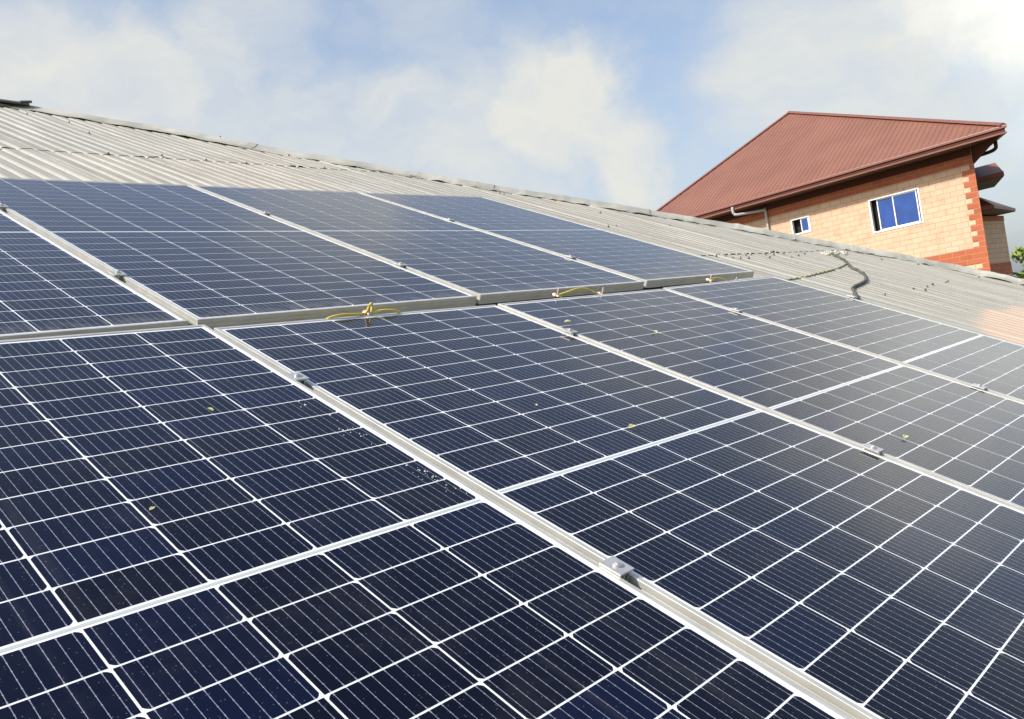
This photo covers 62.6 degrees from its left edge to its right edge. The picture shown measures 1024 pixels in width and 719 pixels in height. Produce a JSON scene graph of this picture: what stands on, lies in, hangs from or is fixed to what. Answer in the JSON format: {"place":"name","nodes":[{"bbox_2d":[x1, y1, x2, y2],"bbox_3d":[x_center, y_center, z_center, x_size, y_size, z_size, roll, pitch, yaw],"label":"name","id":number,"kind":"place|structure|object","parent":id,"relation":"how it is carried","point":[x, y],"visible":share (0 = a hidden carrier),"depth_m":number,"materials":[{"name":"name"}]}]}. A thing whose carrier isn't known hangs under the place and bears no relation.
{"place":"outdoors","nodes":[
{"label":"outdoors","id":0,"kind":"place"},
{"bbox_2d":[0,102,1023,345],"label":"roof","id":1,"kind":"structure","parent":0,"point":[36,142],"depth_m":6.12,"materials":[{"name":"metal"}]},
{"bbox_2d":[0,99,31,104],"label":"flashing offcut","id":2,"kind":"object","parent":1,"relation":"on","point":[25,102],"visible":1,"depth_m":7.33,"materials":[{"name":"metal"}]},
{"bbox_2d":[0,210,187,339],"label":"solar panel","id":3,"kind":"object","parent":1,"relation":"on","point":[49,287],"visible":0.97,"depth_m":2.25,"materials":[{"name":"glass"}]},
{"bbox_2d":[0,178,476,329],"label":"solar panel","id":4,"kind":"object","parent":1,"relation":"on","point":[193,255],"visible":0.98,"depth_m":2.97,"materials":[{"name":"glass"}]},
{"bbox_2d":[0,204,8,212],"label":"panel clamp","id":5,"kind":"object","parent":4,"relation":"attached to","point":[3,207],"visible":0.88,"depth_m":3.10,"materials":[{"name":"metal"}]},
{"bbox_2d":[108,271,126,281],"bbox_3d":[-1.170,-0.243,2.499,0.043,0.040,0.037,24,22,39],"label":"panel clamp","id":6,"kind":"object","parent":4,"relation":"attached to","point":[119,275],"visible":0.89,"depth_m":2.49,"materials":[{"name":"metal"}]},
{"bbox_2d":[192,185,643,303],"bbox_3d":[-0.520,-0.600,4.027,2.096,0.035,1.043,23,22,38],"label":"solar panel","id":7,"kind":"object","parent":1,"relation":"on","point":[484,267],"visible":0.97,"depth_m":3.80,"materials":[{"name":"glass"}]},
{"bbox_2d":[259,211,271,215],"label":"panel clamp","id":8,"kind":"object","parent":7,"relation":"attached to","point":[265,213],"visible":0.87,"depth_m":3.85,"materials":[{"name":"metal"}]},
{"bbox_2d":[394,262,407,267],"bbox_3d":[-0.432,-0.357,3.262,0.043,0.040,0.037,24,22,39],"label":"panel clamp","id":9,"kind":"object","parent":7,"relation":"attached to","point":[401,264],"visible":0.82,"depth_m":3.25,"materials":[{"name":"metal"}]},
{"bbox_2d":[0,324,851,718],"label":"solar panel","id":10,"kind":"object","parent":1,"relation":"on","point":[288,548],"visible":1,"depth_m":1.19,"materials":[{"name":"glass"}]},
{"bbox_2d":[362,193,753,287],"bbox_3d":[0.197,-0.725,4.817,2.096,0.038,1.044,23,22,38],"label":"solar panel","id":11,"kind":"object","parent":1,"relation":"on","point":[650,265],"visible":0.99,"depth_m":4.62,"materials":[{"name":"glass"}]},
{"bbox_2d":[565,255,575,259],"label":"panel clamp","id":12,"kind":"object","parent":11,"relation":"attached to","point":[571,257],"visible":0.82,"depth_m":4.04,"materials":[{"name":"metal"}]},
{"bbox_2d":[214,305,1023,718],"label":"solar panel","id":13,"kind":"object","parent":1,"relation":"on","point":[850,579],"visible":0.99,"depth_m":1.69,"materials":[{"name":"glass"}]},
{"bbox_2d":[286,372,308,384],"bbox_3d":[-0.490,0.051,1.920,0.043,0.040,0.037,24,22,39],"label":"panel clamp","id":14,"kind":"object","parent":13,"relation":"attached to","point":[301,378],"visible":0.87,"depth_m":1.91,"materials":[{"name":"metal"}]},
{"bbox_2d":[325,302,400,318],"bbox_3d":[-0.449,-0.143,2.550,0.028,0.062,0.324,24,22,39],"label":"earthing cable","id":15,"kind":"object","parent":13,"relation":"on","point":[368,310],"visible":0.94,"depth_m":2.55,"materials":[{"name":"yellow metal"}]},
{"bbox_2d":[561,328,577,335],"bbox_3d":[0.185,-0.081,2.731,0.043,0.040,0.037,24,22,39],"label":"panel clamp","id":16,"kind":"object","parent":13,"relation":"on","point":[570,331],"visible":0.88,"depth_m":2.72,"materials":[{"name":"metal"}]},
{"bbox_2d":[599,556,633,581],"bbox_3d":[0.164,0.340,1.342,0.043,0.040,0.037,24,22,39],"label":"panel clamp","id":17,"kind":"object","parent":13,"relation":"attached to","point":[618,567],"visible":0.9,"depth_m":1.33,"materials":[{"name":"metal"}]},
{"bbox_2d":[862,443,883,454],"bbox_3d":[0.897,0.233,2.102,0.043,0.040,0.037,24,22,39],"label":"panel clamp","id":18,"kind":"object","parent":13,"relation":"on","point":[872,448],"visible":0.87,"depth_m":2.09,"materials":[{"name":"metal"}]},
{"bbox_2d":[498,289,1023,510],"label":"solar panel","id":19,"kind":"object","parent":1,"relation":"on","point":[969,437],"visible":0.97,"depth_m":2.65,"materials":[{"name":"glass"}]},
{"bbox_2d":[552,287,603,297],"bbox_3d":[0.265,-0.261,3.318,0.276,0.051,0.035,-9,0,-43],"label":"earthing cable","id":20,"kind":"object","parent":19,"relation":"attached to","point":[557,294],"visible":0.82,"depth_m":3.29,"materials":[{"name":"yellow metal"}]},
{"bbox_2d":[729,308,742,312],"bbox_3d":[0.922,-0.194,3.478,0.043,0.040,0.037,24,22,39],"label":"panel clamp","id":21,"kind":"object","parent":19,"relation":"on","point":[737,310],"visible":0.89,"depth_m":3.47,"materials":[{"name":"metal"}]},
{"bbox_2d":[785,255,845,280],"bbox_3d":[1.909,-0.604,5.597,0.555,0.018,2.333,24,22,39],"label":"thin wire","id":22,"kind":"object","parent":1,"relation":"on","point":[815,273],"visible":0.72,"depth_m":5.43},
{"bbox_2d":[821,250,847,254],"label":"mortar crumbs","id":23,"kind":"object","parent":1,"relation":"on","point":[835,252],"visible":0.86,"depth_m":6.78,"materials":[{"name":"beige concrete"}]},
{"bbox_2d":[663,276,1023,402],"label":"solar panel","id":24,"kind":"object","parent":1,"relation":"on","point":[990,363],"visible":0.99,"depth_m":3.56,"materials":[{"name":"glass"}]},
{"bbox_2d":[706,274,737,282],"bbox_3d":[1.034,-0.393,4.153,0.213,0.061,0.035,-9,0,-38],"label":"earthing cable","id":25,"kind":"object","parent":24,"relation":"attached to","point":[708,279],"visible":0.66,"depth_m":4.10,"materials":[{"name":"yellow metal"}]},
{"bbox_2d":[971,383,986,390],"bbox_3d":[1.595,0.103,2.884,0.043,0.040,0.037,24,22,39],"label":"panel clamp","id":26,"kind":"object","parent":24,"relation":"attached to","point":[979,386],"visible":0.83,"depth_m":2.87,"materials":[{"name":"metal"}]},
{"bbox_2d":[831,252,867,299],"bbox_3d":[2.147,-0.559,5.566,1.038,0.028,2.208,24,22,39],"label":"roof cable","id":27,"kind":"object","parent":1,"relation":"on","point":[853,289],"visible":0.88,"depth_m":5.73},
{"bbox_2d":[0,0,1023,276],"label":"sky","id":28,"kind":"structure","parent":0,"point":[631,103],"materials":[{"name":"blue"}]},
{"bbox_2d":[656,111,1015,276],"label":"brick house","id":29,"kind":"structure","parent":0,"point":[908,186],"depth_m":28.87,"materials":[{"name":"beige brick"}]},
{"bbox_2d":[790,215,811,234],"bbox_3d":[10.518,-4.866,30.603,0.120,0.605,0.760,-9,0,-40],"label":"window","id":30,"kind":"structure","parent":29,"relation":"in","point":[805,220],"depth_m":30.51,"materials":[{"name":"white"}]},
{"bbox_2d":[868,187,923,233],"bbox_3d":[12.750,-4.934,27.978,0.120,1.165,1.710,-9,0,-40],"label":"window","id":31,"kind":"structure","parent":29,"relation":"in","point":[899,209],"depth_m":27.91,"materials":[{"name":"white"}]},
{"bbox_2d":[1010,246,1023,278],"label":"broadleaf tree","id":32,"kind":"object","parent":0,"point":[1018,252],"visible":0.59,"depth_m":37.22,"materials":[{"name":"green plant"}]}
]}

